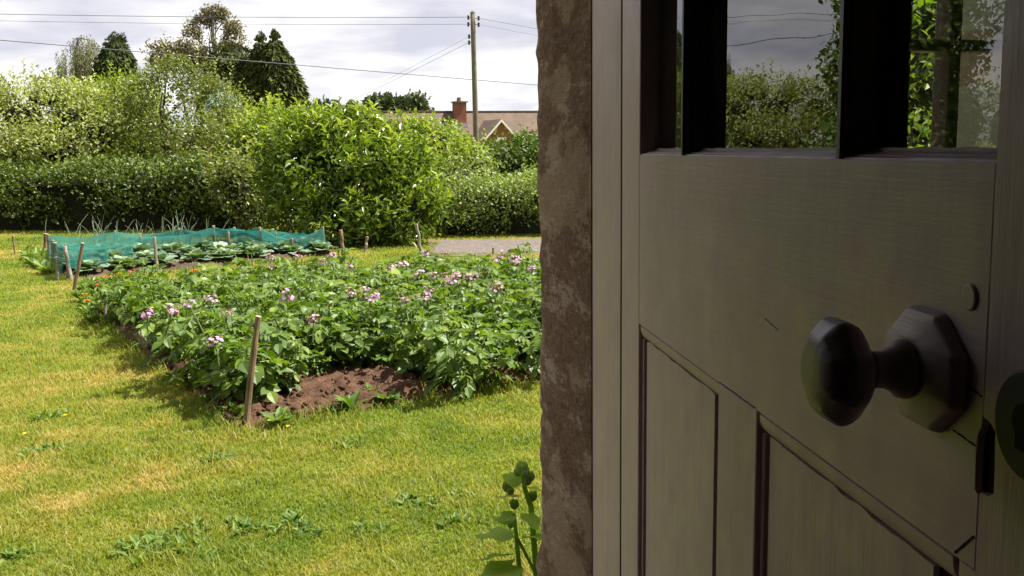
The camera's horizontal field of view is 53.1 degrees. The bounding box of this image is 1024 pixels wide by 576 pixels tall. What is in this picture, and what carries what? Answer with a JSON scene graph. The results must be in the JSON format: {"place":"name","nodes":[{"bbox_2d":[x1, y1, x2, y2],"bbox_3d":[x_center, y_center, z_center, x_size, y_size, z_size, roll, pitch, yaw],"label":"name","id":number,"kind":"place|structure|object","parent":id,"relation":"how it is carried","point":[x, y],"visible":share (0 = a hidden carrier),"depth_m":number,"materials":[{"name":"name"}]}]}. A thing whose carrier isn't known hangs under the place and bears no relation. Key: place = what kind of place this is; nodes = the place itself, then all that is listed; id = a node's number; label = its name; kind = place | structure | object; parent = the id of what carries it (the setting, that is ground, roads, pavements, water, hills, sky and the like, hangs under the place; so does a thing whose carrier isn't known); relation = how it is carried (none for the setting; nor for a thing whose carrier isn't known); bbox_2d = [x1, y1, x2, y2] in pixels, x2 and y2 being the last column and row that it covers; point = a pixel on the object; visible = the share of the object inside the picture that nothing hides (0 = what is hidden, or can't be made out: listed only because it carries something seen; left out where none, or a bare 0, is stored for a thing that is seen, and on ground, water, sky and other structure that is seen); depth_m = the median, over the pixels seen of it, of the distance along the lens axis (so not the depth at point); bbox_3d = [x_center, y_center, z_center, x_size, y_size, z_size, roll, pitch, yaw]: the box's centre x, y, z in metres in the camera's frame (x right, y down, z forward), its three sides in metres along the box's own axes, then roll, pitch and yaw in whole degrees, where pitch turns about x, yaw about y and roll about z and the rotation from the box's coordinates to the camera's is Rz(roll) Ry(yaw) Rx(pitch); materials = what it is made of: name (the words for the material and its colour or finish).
{"place":"outdoors","nodes":[
{"label":"outdoors","id":0,"kind":"place"},
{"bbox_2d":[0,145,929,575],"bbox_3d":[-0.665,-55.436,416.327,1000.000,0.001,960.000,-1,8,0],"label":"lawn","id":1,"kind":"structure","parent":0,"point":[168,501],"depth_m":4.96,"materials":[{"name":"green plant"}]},
{"bbox_2d":[0,542,42,564],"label":"lawn weed","id":2,"kind":"object","parent":1,"relation":"on","point":[8,553],"visible":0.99,"depth_m":3.85,"materials":[{"name":"green plant"}]},
{"bbox_2d":[0,56,151,176],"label":"pale shrub","id":3,"kind":"object","parent":1,"relation":"on","point":[67,124],"visible":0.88,"depth_m":21.32,"materials":[{"name":"green plant"}]},
{"bbox_2d":[51,34,103,175],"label":"birch tree","id":4,"kind":"object","parent":1,"relation":"on","point":[82,62],"visible":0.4,"depth_m":58.41,"materials":[{"name":"green plant"}]},
{"bbox_2d":[43,60,172,176],"bbox_3d":[-9.350,-3.531,24.328,3.336,3.671,3.263,-1,8,0],"label":"leafy shrub","id":5,"kind":"object","parent":1,"relation":"on","point":[144,146],"visible":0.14,"depth_m":24.00,"materials":[{"name":"green plant"}]},
{"bbox_2d":[87,31,141,91],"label":"conifer tree","id":6,"kind":"object","parent":1,"relation":"on","point":[117,57],"visible":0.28,"depth_m":56.14,"materials":[{"name":"green plant"}]},
{"bbox_2d":[109,526,168,556],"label":"lawn weed","id":7,"kind":"object","parent":1,"relation":"on","point":[134,539],"visible":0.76,"depth_m":3.94,"materials":[{"name":"green plant"}]},
{"bbox_2d":[0,146,282,230],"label":"hedge","id":8,"kind":"object","parent":1,"relation":"on","point":[33,196],"visible":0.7,"depth_m":19.81,"materials":[{"name":"green plant"}]},
{"bbox_2d":[115,533,187,565],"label":"lawn weed","id":9,"kind":"object","parent":1,"relation":"on","point":[142,554],"visible":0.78,"depth_m":3.87,"materials":[{"name":"green plant"}]},
{"bbox_2d":[91,31,268,170],"bbox_3d":[-6.642,-3.437,21.930,4.067,4.174,2.936,2,8,17],"label":"apple tree","id":10,"kind":"object","parent":1,"relation":"on","point":[168,137],"visible":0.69,"depth_m":21.53,"materials":[{"name":"green plant"}]},
{"bbox_2d":[157,532,220,560],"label":"lawn weed","id":11,"kind":"object","parent":1,"relation":"on","point":[165,544],"visible":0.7,"depth_m":3.87,"materials":[{"name":"green plant"}]},
{"bbox_2d":[139,29,251,121],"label":"gum tree","id":12,"kind":"object","parent":1,"relation":"on","point":[186,47],"visible":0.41,"depth_m":61.89,"materials":[{"name":"green plant"}]},
{"bbox_2d":[58,247,333,278],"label":"netted bed soil","id":13,"kind":"structure","parent":1,"relation":"on","point":[184,263],"depth_m":13.53,"materials":[{"name":"brown soil"}]},
{"bbox_2d":[138,251,178,263],"bbox_3d":[-4.605,-0.393,13.276,0.592,0.159,0.470,1,8,9],"label":"cabbage","id":14,"kind":"object","parent":13,"relation":"on","point":[163,257],"visible":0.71,"depth_m":13.27,"materials":[{"name":"green plant"}]},
{"bbox_2d":[48,227,324,274],"bbox_3d":[-4.353,-0.586,14.101,3.664,0.404,2.674,-5,9,-28],"label":"garden net","id":15,"kind":"object","parent":13,"relation":"on","point":[130,239],"visible":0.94,"depth_m":14.64,"materials":[{"name":"teal fabric"}]},
{"bbox_2d":[180,1,247,58],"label":"gum tree","id":16,"kind":"object","parent":1,"relation":"on","point":[212,15],"visible":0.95,"depth_m":60.46,"materials":[{"name":"green plant"}]},
{"bbox_2d":[134,89,294,176],"bbox_3d":[-7.419,-3.431,25.642,4.654,3.091,3.038,-3,8,-18],"label":"leafy shrub","id":17,"kind":"object","parent":1,"relation":"on","point":[258,108],"visible":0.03,"depth_m":25.45,"materials":[{"name":"green plant"}]},
{"bbox_2d":[193,41,249,119],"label":"conifer tree","id":18,"kind":"object","parent":1,"relation":"on","point":[225,65],"visible":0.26,"depth_m":58.60,"materials":[{"name":"green plant"}]},
{"bbox_2d":[189,131,282,234],"bbox_3d":[-4.881,-1.787,18.530,1.955,2.138,1.957,-1,8,0],"label":"leafy shrub","id":19,"kind":"object","parent":1,"relation":"on","point":[232,178],"visible":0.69,"depth_m":18.34,"materials":[{"name":"green plant"}]},
{"bbox_2d":[221,514,263,534],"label":"lawn weed","id":20,"kind":"object","parent":1,"relation":"on","point":[245,525],"visible":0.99,"depth_m":4.09,"materials":[{"name":"green plant"}]},
{"bbox_2d":[243,30,267,118],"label":"conifer tree","id":21,"kind":"object","parent":1,"relation":"on","point":[252,74],"visible":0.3,"depth_m":58.26,"materials":[{"name":"green plant"}]},
{"bbox_2d":[212,91,341,225],"bbox_3d":[-4.598,-2.560,20.450,2.808,2.686,1.843,-8,11,-43],"label":"leafy shrub","id":22,"kind":"object","parent":1,"relation":"on","point":[248,128],"visible":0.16,"depth_m":19.84,"materials":[{"name":"green plant"}]},
{"bbox_2d":[254,508,310,534],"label":"lawn weed","id":23,"kind":"object","parent":1,"relation":"on","point":[271,522],"visible":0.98,"depth_m":4.09,"materials":[{"name":"green plant"}]},
{"bbox_2d":[255,28,311,116],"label":"conifer tree","id":24,"kind":"object","parent":1,"relation":"on","point":[285,78],"visible":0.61,"depth_m":57.63,"materials":[{"name":"green plant"}]},
{"bbox_2d":[279,510,315,525],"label":"lawn weed","id":25,"kind":"object","parent":1,"relation":"on","point":[293,517],"visible":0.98,"depth_m":4.15,"materials":[{"name":"green plant"}]},
{"bbox_2d":[97,289,540,429],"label":"vegetable bed soil","id":26,"kind":"structure","parent":1,"relation":"on","point":[315,385],"depth_m":6.28,"materials":[{"name":"brown soil"}]},
{"bbox_2d":[93,271,161,324],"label":"potato plant","id":27,"kind":"object","parent":26,"relation":"on","point":[107,297],"visible":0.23,"depth_m":8.79,"materials":[{"name":"green plant"}]},
{"bbox_2d":[92,257,170,320],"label":"potato plant","id":28,"kind":"object","parent":26,"relation":"on","point":[149,269],"visible":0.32,"depth_m":9.12,"materials":[{"name":"green plant"}]},
{"bbox_2d":[103,277,205,333],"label":"potato plant","id":29,"kind":"object","parent":26,"relation":"on","point":[116,287],"visible":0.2,"depth_m":8.50,"materials":[{"name":"green plant"}]},
{"bbox_2d":[118,270,214,347],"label":"potato plant","id":30,"kind":"object","parent":26,"relation":"on","point":[147,294],"visible":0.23,"depth_m":7.92,"materials":[{"name":"green plant"}]},
{"bbox_2d":[132,291,208,355],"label":"potato plant","id":31,"kind":"object","parent":26,"relation":"on","point":[154,332],"visible":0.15,"depth_m":7.52,"materials":[{"name":"green plant"}]},
{"bbox_2d":[123,296,241,368],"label":"potato plant","id":32,"kind":"object","parent":26,"relation":"on","point":[134,305],"visible":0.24,"depth_m":7.15,"materials":[{"name":"green plant"}]},
{"bbox_2d":[159,262,233,302],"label":"potato plant","id":33,"kind":"object","parent":26,"relation":"on","point":[200,278],"visible":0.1,"depth_m":8.88,"materials":[{"name":"green plant"}]},
{"bbox_2d":[140,293,260,387],"bbox_3d":[-1.929,0.381,6.664,0.793,0.664,0.734,-2,8,-7],"label":"potato plant","id":34,"kind":"object","parent":26,"relation":"on","point":[175,321],"visible":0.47,"depth_m":6.48,"materials":[{"name":"green plant"}]},
{"bbox_2d":[154,278,256,308],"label":"potato plant","id":35,"kind":"object","parent":26,"relation":"on","point":[211,285],"visible":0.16,"depth_m":8.40,"materials":[{"name":"green plant"}]},
{"bbox_2d":[177,309,276,401],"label":"potato plant","id":36,"kind":"object","parent":26,"relation":"on","point":[189,326],"visible":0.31,"depth_m":6.26,"materials":[{"name":"green plant"}]},
{"bbox_2d":[201,277,272,328],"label":"potato plant","id":37,"kind":"object","parent":26,"relation":"on","point":[246,285],"visible":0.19,"depth_m":7.82,"materials":[{"name":"green plant"}]},
{"bbox_2d":[185,326,306,405],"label":"potato plant","id":38,"kind":"object","parent":26,"relation":"on","point":[265,384],"visible":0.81,"depth_m":5.87,"materials":[{"name":"green plant"}]},
{"bbox_2d":[243,315,260,424],"bbox_3d":[-1.413,0.489,5.551,0.138,0.686,0.041,0,8,4],"label":"wooden stake","id":39,"kind":"object","parent":26,"relation":"on","point":[250,376],"visible":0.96,"depth_m":5.53,"materials":[{"name":"brown wood"}]},
{"bbox_2d":[204,270,301,303],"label":"potato plant","id":40,"kind":"object","parent":26,"relation":"on","point":[275,277],"visible":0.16,"depth_m":8.36,"materials":[{"name":"green plant"}]},
{"bbox_2d":[222,250,287,276],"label":"potato plant","id":41,"kind":"object","parent":26,"relation":"on","point":[238,261],"visible":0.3,"depth_m":9.78,"materials":[{"name":"green plant"}]},
{"bbox_2d":[220,255,299,280],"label":"potato plant","id":42,"kind":"object","parent":26,"relation":"on","point":[281,264],"visible":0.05,"depth_m":9.55,"materials":[{"name":"green plant"}]},
{"bbox_2d":[213,286,315,328],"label":"potato plant","id":43,"kind":"object","parent":26,"relation":"on","point":[252,304],"visible":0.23,"depth_m":7.25,"materials":[{"name":"green plant"}]},
{"bbox_2d":[212,314,321,402],"bbox_3d":[-1.467,0.421,6.157,0.658,0.580,0.605,-2,8,-10],"label":"potato plant","id":44,"kind":"object","parent":26,"relation":"on","point":[287,353],"visible":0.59,"depth_m":6.08,"materials":[{"name":"green plant"}]},
{"bbox_2d":[260,406,293,422],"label":"bed weed","id":45,"kind":"object","parent":26,"relation":"on","point":[280,412],"visible":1,"depth_m":5.60,"materials":[{"name":"green plant"}]},
{"bbox_2d":[237,278,326,318],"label":"potato plant","id":46,"kind":"object","parent":26,"relation":"on","point":[298,295],"visible":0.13,"depth_m":7.63,"materials":[{"name":"green plant"}]},
{"bbox_2d":[248,263,319,289],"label":"potato plant","id":47,"kind":"object","parent":26,"relation":"on","point":[304,272],"visible":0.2,"depth_m":9.09,"materials":[{"name":"green plant"}]},
{"bbox_2d":[242,287,336,357],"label":"potato plant","id":48,"kind":"object","parent":26,"relation":"on","point":[283,297],"visible":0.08,"depth_m":6.96,"materials":[{"name":"green plant"}]},
{"bbox_2d":[254,275,327,300],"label":"potato plant","id":49,"kind":"object","parent":26,"relation":"on","point":[302,279],"visible":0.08,"depth_m":8.19,"materials":[{"name":"green plant"}]},
{"bbox_2d":[227,310,363,374],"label":"potato plant","id":50,"kind":"object","parent":26,"relation":"on","point":[321,362],"visible":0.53,"depth_m":6.64,"materials":[{"name":"green plant"}]},
{"bbox_2d":[287,257,346,281],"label":"potato plant","id":51,"kind":"object","parent":26,"relation":"on","point":[318,270],"visible":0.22,"depth_m":9.63,"materials":[{"name":"green plant"}]},
{"bbox_2d":[276,286,387,364],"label":"potato plant","id":52,"kind":"object","parent":26,"relation":"on","point":[308,307],"visible":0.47,"depth_m":6.91,"materials":[{"name":"green plant"}]},
{"bbox_2d":[303,247,361,279],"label":"potato plant","id":53,"kind":"object","parent":26,"relation":"on","point":[343,258],"visible":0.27,"depth_m":10.21,"materials":[{"name":"green plant"}]},
{"bbox_2d":[312,278,361,313],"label":"potato plant","id":54,"kind":"object","parent":26,"relation":"on","point":[331,284],"visible":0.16,"depth_m":8.31,"materials":[{"name":"green plant"}]},
{"bbox_2d":[308,262,368,298],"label":"potato plant","id":55,"kind":"object","parent":26,"relation":"on","point":[332,274],"visible":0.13,"depth_m":9.10,"materials":[{"name":"green plant"}]},
{"bbox_2d":[333,389,367,409],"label":"bed weed","id":56,"kind":"object","parent":26,"relation":"on","point":[350,400],"visible":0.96,"depth_m":5.86,"materials":[{"name":"green plant"}]},
{"bbox_2d":[325,290,397,367],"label":"potato plant","id":57,"kind":"object","parent":26,"relation":"on","point":[353,358],"visible":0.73,"depth_m":6.81,"materials":[{"name":"green plant"}]},
{"bbox_2d":[329,274,415,308],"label":"potato plant","id":58,"kind":"object","parent":26,"relation":"on","point":[353,297],"visible":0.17,"depth_m":8.07,"materials":[{"name":"green plant"}]},
{"bbox_2d":[351,285,430,351],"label":"potato plant","id":59,"kind":"object","parent":26,"relation":"on","point":[366,303],"visible":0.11,"depth_m":7.30,"materials":[{"name":"green plant"}]},
{"bbox_2d":[344,268,438,322],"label":"potato plant","id":60,"kind":"object","parent":26,"relation":"on","point":[374,279],"visible":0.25,"depth_m":7.76,"materials":[{"name":"green plant"}]},
{"bbox_2d":[353,295,438,366],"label":"potato plant","id":61,"kind":"object","parent":26,"relation":"on","point":[401,315],"visible":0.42,"depth_m":6.84,"materials":[{"name":"green plant"}]},
{"bbox_2d":[360,261,433,290],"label":"potato plant","id":62,"kind":"object","parent":26,"relation":"on","point":[401,267],"visible":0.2,"depth_m":8.99,"materials":[{"name":"green plant"}]},
{"bbox_2d":[360,267,435,309],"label":"potato plant","id":63,"kind":"object","parent":26,"relation":"on","point":[420,279],"visible":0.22,"depth_m":8.54,"materials":[{"name":"green plant"}]},
{"bbox_2d":[375,291,475,379],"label":"potato plant","id":64,"kind":"object","parent":26,"relation":"on","point":[417,360],"visible":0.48,"depth_m":6.49,"materials":[{"name":"green plant"}]},
{"bbox_2d":[400,255,458,276],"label":"potato plant","id":65,"kind":"object","parent":26,"relation":"on","point":[413,263],"visible":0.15,"depth_m":9.98,"materials":[{"name":"green plant"}]},
{"bbox_2d":[409,265,502,297],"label":"potato plant","id":66,"kind":"object","parent":26,"relation":"on","point":[441,269],"visible":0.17,"depth_m":8.88,"materials":[{"name":"green plant"}]},
{"bbox_2d":[406,286,509,346],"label":"potato plant","id":67,"kind":"object","parent":26,"relation":"on","point":[444,301],"visible":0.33,"depth_m":7.17,"materials":[{"name":"green plant"}]},
{"bbox_2d":[417,270,506,296],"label":"potato plant","id":68,"kind":"object","parent":26,"relation":"on","point":[477,274],"visible":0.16,"depth_m":8.59,"materials":[{"name":"green plant"}]},
{"bbox_2d":[432,273,500,332],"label":"potato plant","id":69,"kind":"object","parent":26,"relation":"on","point":[475,287],"visible":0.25,"depth_m":7.74,"materials":[{"name":"green plant"}]},
{"bbox_2d":[403,313,530,401],"bbox_3d":[-0.266,0.455,6.333,0.750,0.557,0.732,-4,9,-25],"label":"potato plant","id":70,"kind":"object","parent":26,"relation":"on","point":[455,377],"visible":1,"depth_m":6.23,"materials":[{"name":"green plant"}]},
{"bbox_2d":[443,255,507,286],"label":"potato plant","id":71,"kind":"object","parent":26,"relation":"on","point":[469,267],"visible":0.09,"depth_m":9.47,"materials":[{"name":"green plant"}]},
{"bbox_2d":[434,302,528,366],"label":"potato plant","id":72,"kind":"object","parent":26,"relation":"on","point":[446,313],"visible":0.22,"depth_m":6.87,"materials":[{"name":"green plant"}]},
{"bbox_2d":[456,282,527,344],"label":"potato plant","id":73,"kind":"object","parent":26,"relation":"on","point":[512,303],"visible":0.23,"depth_m":7.31,"materials":[{"name":"green plant"}]},
{"bbox_2d":[474,261,528,294],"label":"potato plant","id":74,"kind":"object","parent":26,"relation":"on","point":[491,268],"visible":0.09,"depth_m":8.80,"materials":[{"name":"green plant"}]},
{"bbox_2d":[470,307,541,378],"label":"potato plant","id":75,"kind":"object","parent":26,"relation":"on","point":[533,353],"visible":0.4,"depth_m":6.61,"materials":[{"name":"green plant"}]},
{"bbox_2d":[471,282,541,360],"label":"potato plant","id":76,"kind":"object","parent":26,"relation":"on","point":[513,314],"visible":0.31,"depth_m":7.07,"materials":[{"name":"green plant"}]},
{"bbox_2d":[481,279,540,338],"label":"potato plant","id":77,"kind":"object","parent":26,"relation":"on","point":[532,282],"visible":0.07,"depth_m":7.65,"materials":[{"name":"green plant"}]},
{"bbox_2d":[494,258,540,279],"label":"potato plant","id":78,"kind":"object","parent":26,"relation":"on","point":[517,266],"visible":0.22,"depth_m":9.28,"materials":[{"name":"green plant"}]},
{"bbox_2d":[497,272,537,300],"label":"potato plant","id":79,"kind":"object","parent":26,"relation":"on","point":[515,286],"visible":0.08,"depth_m":8.03,"materials":[{"name":"green plant"}]},
{"bbox_2d":[503,242,540,274],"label":"potato plant","id":80,"kind":"object","parent":26,"relation":"on","point":[517,251],"visible":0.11,"depth_m":10.18,"materials":[{"name":"green plant"}]},
{"bbox_2d":[244,93,459,248],"bbox_3d":[-2.663,-1.869,16.648,2.774,2.583,3.641,-8,10,-41],"label":"laurel bush","id":81,"kind":"object","parent":1,"relation":"on","point":[348,192],"visible":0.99,"depth_m":16.04,"materials":[{"name":"green plant"}]},
{"bbox_2d":[346,515,398,538],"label":"lawn weed","id":82,"kind":"object","parent":1,"relation":"on","point":[380,524],"visible":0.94,"depth_m":4.05,"materials":[{"name":"green plant"}]},
{"bbox_2d":[385,489,421,504],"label":"lawn weed","id":83,"kind":"object","parent":1,"relation":"on","point":[405,497],"visible":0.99,"depth_m":4.39,"materials":[{"name":"green plant"}]},
{"bbox_2d":[399,89,433,110],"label":"tree","id":84,"kind":"object","parent":1,"relation":"on","point":[413,100],"visible":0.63,"depth_m":156.35,"materials":[{"name":"green plant"}]},
{"bbox_2d":[382,107,494,174],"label":"leafy shrub","id":85,"kind":"object","parent":1,"relation":"on","point":[421,128],"visible":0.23,"depth_m":19.32,"materials":[{"name":"green plant"}]},
{"bbox_2d":[352,97,537,160],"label":"bungalow","id":86,"kind":"object","parent":1,"relation":"on","point":[510,121],"visible":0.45,"depth_m":73.21,"materials":[{"name":"ceramic"}]},
{"bbox_2d":[426,128,506,232],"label":"leafy shrub","id":87,"kind":"object","parent":1,"relation":"on","point":[475,160],"visible":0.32,"depth_m":18.69,"materials":[{"name":"green plant"}]},
{"bbox_2d":[467,10,479,143],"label":"utility pole","id":88,"kind":"object","parent":1,"relation":"on","point":[474,78],"visible":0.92,"depth_m":44.06,"materials":[{"name":"brown wood"}]},
{"bbox_2d":[9,14,442,17],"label":"overhead wire","id":89,"kind":"object","parent":88,"relation":"attached to","point":[267,17],"visible":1,"depth_m":42.92,"materials":[{"name":"black metal"}]},
{"bbox_2d":[27,21,449,24],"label":"overhead wire","id":90,"kind":"object","parent":88,"relation":"attached to","point":[289,24],"visible":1,"depth_m":43.15,"materials":[{"name":"black metal"}]},
{"bbox_2d":[435,162,540,235],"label":"hedge","id":91,"kind":"object","parent":1,"relation":"on","point":[486,207],"visible":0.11,"depth_m":17.70,"materials":[{"name":"green plant"}]},
{"bbox_2d":[464,122,538,190],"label":"dark shrub","id":92,"kind":"object","parent":1,"relation":"on","point":[518,152],"visible":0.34,"depth_m":20.98,"materials":[{"name":"green plant"}]},
{"bbox_2d":[475,460,541,575],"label":"hollyhock","id":93,"kind":"object","parent":1,"relation":"on","point":[523,474],"visible":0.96,"depth_m":2.63,"materials":[{"name":"green plant"}]},
{"bbox_2d":[536,0,1005,575],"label":"cottage","id":94,"kind":"structure","parent":1,"relation":"on","point":[782,70],"depth_m":1.42,"materials":[{"name":"stone"}]},
{"bbox_2d":[621,0,1023,575],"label":"door","id":95,"kind":"structure","parent":94,"relation":"in","point":[822,361],"depth_m":0.67,"materials":[{"name":"beige paint"}]},
{"bbox_2d":[911,0,1002,147],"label":"window","id":96,"kind":"structure","parent":94,"relation":"in","point":[948,44],"depth_m":1.41,"materials":[{"name":"beige paint"}]},
{"bbox_2d":[907,0,936,147],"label":"bright tree","id":97,"kind":"object","parent":1,"relation":"on","point":[921,76],"visible":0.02,"depth_m":7.80,"materials":[{"name":"green plant"}]},
{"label":"utility pole","id":98,"kind":"object","parent":1,"relation":"on","visible":0},
{"bbox_2d":[0,40,533,84],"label":"overhead wire","id":99,"kind":"object","parent":98,"relation":"attached to","point":[255,61],"visible":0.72,"depth_m":48.07,"materials":[{"name":"black metal"}]},
{"bbox_2d":[0,0,929,145],"label":"sky","id":100,"kind":"structure","parent":0,"point":[502,55],"materials":[{"name":"white"}]},
{"bbox_2d":[428,239,540,255],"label":"gravel path","id":101,"kind":"structure","parent":0,"point":[458,246],"depth_m":15.84,"materials":[{"name":"grey gravel"}]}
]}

